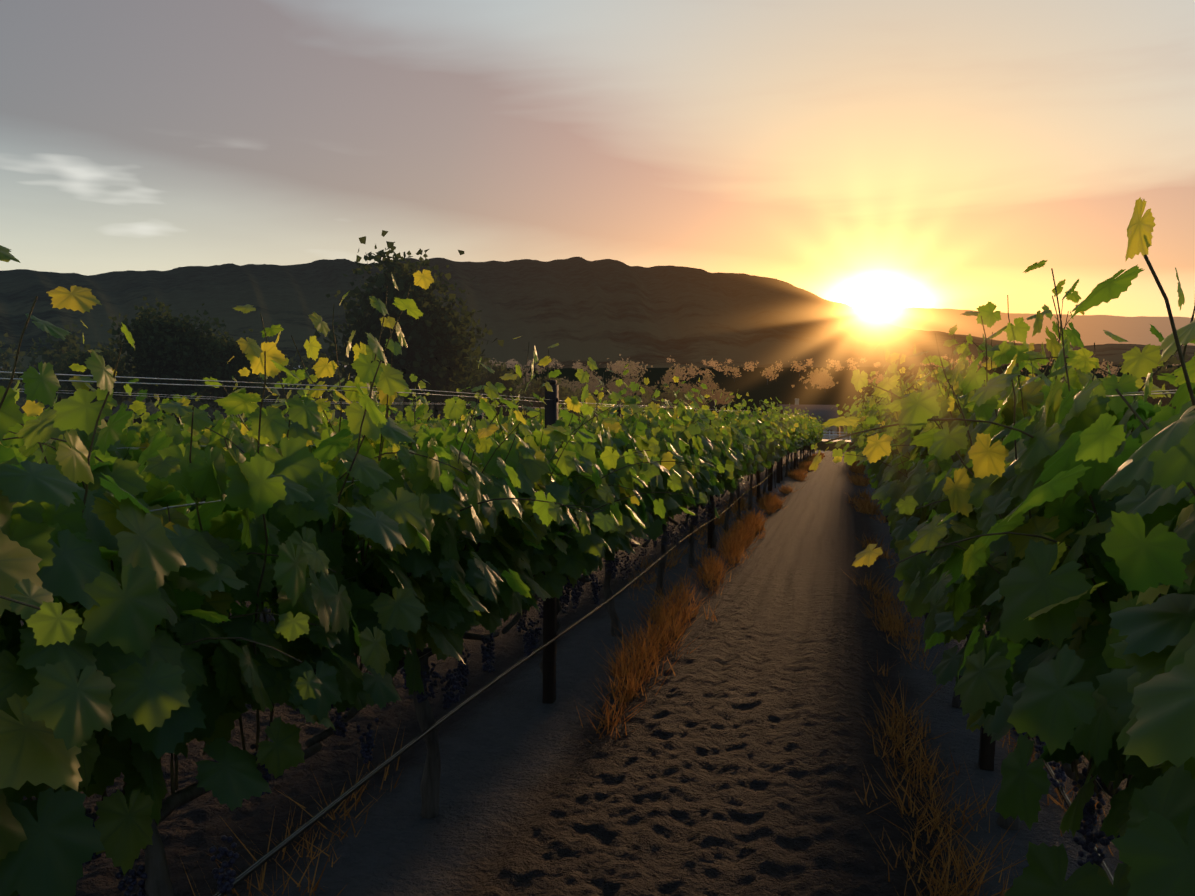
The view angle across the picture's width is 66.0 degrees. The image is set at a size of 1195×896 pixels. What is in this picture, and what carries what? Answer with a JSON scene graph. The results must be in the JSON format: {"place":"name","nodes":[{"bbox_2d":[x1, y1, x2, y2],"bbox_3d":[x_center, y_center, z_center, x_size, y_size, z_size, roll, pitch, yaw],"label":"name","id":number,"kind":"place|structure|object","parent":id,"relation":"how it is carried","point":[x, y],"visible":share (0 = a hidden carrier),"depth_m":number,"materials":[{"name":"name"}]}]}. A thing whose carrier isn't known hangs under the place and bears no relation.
{"place":"outdoors","nodes":[
{"label":"outdoors","id":0,"kind":"place"},
{"bbox_2d":[23,476,764,895],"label":"soil strip","id":1,"kind":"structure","parent":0,"point":[193,832],"depth_m":3.98,"materials":[{"name":"brown soil"}]},
{"bbox_2d":[0,371,1176,801],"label":"trellis wires","id":2,"kind":"object","parent":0,"point":[348,403],"visible":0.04,"depth_m":2.42,"materials":[{"name":"grey metal"}]},
{"bbox_2d":[14,365,1179,895],"bbox_3d":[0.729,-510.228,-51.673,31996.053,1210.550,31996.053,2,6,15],"label":"ground","id":3,"kind":"structure","parent":0,"point":[512,751],"depth_m":4.12,"materials":[{"name":"soil"}]},
{"bbox_2d":[286,365,851,441],"bbox_3d":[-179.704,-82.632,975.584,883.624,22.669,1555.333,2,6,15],"label":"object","id":4,"kind":"object","parent":3,"relation":"on","point":[829,435],"visible":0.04,"depth_m":116.58,"materials":[{"name":"grey paint"}]},
{"bbox_2d":[17,444,1121,895],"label":"vine trunks","id":5,"kind":"object","parent":3,"relation":"on","point":[157,880],"visible":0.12,"depth_m":3.50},
{"bbox_2d":[0,197,1194,895],"bbox_3d":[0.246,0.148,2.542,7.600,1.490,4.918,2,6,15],"label":"vine leaves","id":6,"kind":"object","parent":3,"relation":"on","point":[98,669],"visible":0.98,"depth_m":1.92,"materials":[{"name":"green plant"}]},
{"bbox_2d":[179,452,1113,895],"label":"dry grass tufts","id":7,"kind":"object","parent":3,"relation":"on","point":[737,540],"visible":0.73,"depth_m":5.05,"materials":[{"name":"orange plant"}]},
{"bbox_2d":[409,383,911,475],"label":"vine leaves","id":8,"kind":"object","parent":3,"relation":"on","point":[797,431],"visible":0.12,"depth_m":15.96,"materials":[{"name":"green plant"}]},
{"bbox_2d":[213,448,1113,895],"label":"drip hose","id":9,"kind":"object","parent":3,"relation":"on","point":[265,858],"visible":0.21,"depth_m":3.08,"materials":[{"name":"black"}]},
{"bbox_2d":[476,380,1014,770],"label":"trellis posts","id":10,"kind":"object","parent":3,"relation":"on","point":[986,754],"visible":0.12,"depth_m":4.87,"materials":[{"name":"brown wood"}]},
{"bbox_2d":[795,399,849,437],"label":"farmhouse walls","id":11,"kind":"structure","parent":3,"relation":"on","point":[833,428],"depth_m":202.98,"materials":[{"name":"grey stone"}]},
{"bbox_2d":[0,257,1194,371],"bbox_3d":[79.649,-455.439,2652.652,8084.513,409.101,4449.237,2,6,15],"label":"mountain ridge","id":12,"kind":"structure","parent":0,"point":[583,310],"depth_m":2190.71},
{"bbox_2d":[0,255,1194,800],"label":"vine shoots","id":13,"kind":"object","parent":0,"point":[1192,489],"visible":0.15,"depth_m":2.38,"materials":[{"name":"green plant"}]},
{"bbox_2d":[85,496,1119,895],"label":"grape clusters","id":14,"kind":"object","parent":13,"relation":"hanging from","point":[487,652],"visible":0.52,"depth_m":2.94,"materials":[{"name":"purple food"}]},
{"bbox_2d":[0,0,1194,317],"label":"sky","id":15,"kind":"structure","parent":0,"point":[868,156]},
{"bbox_2d":[464,478,931,895],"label":"dirt path","id":16,"kind":"structure","parent":0,"point":[732,765],"depth_m":4.09,"materials":[{"name":"brown soil"}]},
{"bbox_2d":[737,404,849,434],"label":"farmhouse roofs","id":17,"kind":"structure","parent":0,"point":[825,413],"depth_m":205.03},
{"bbox_2d":[822,439,850,441],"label":"arena sand","id":18,"kind":"structure","parent":0,"point":[835,440],"depth_m":133.63,"materials":[{"name":"beige sand"}]},
{"bbox_2d":[866,307,1194,345],"bbox_3d":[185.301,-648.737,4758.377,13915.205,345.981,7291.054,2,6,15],"label":"mountain ridge","id":19,"kind":"structure","parent":0,"point":[1130,330],"depth_m":5003.20,"materials":[{"name":"orange"}]}
]}

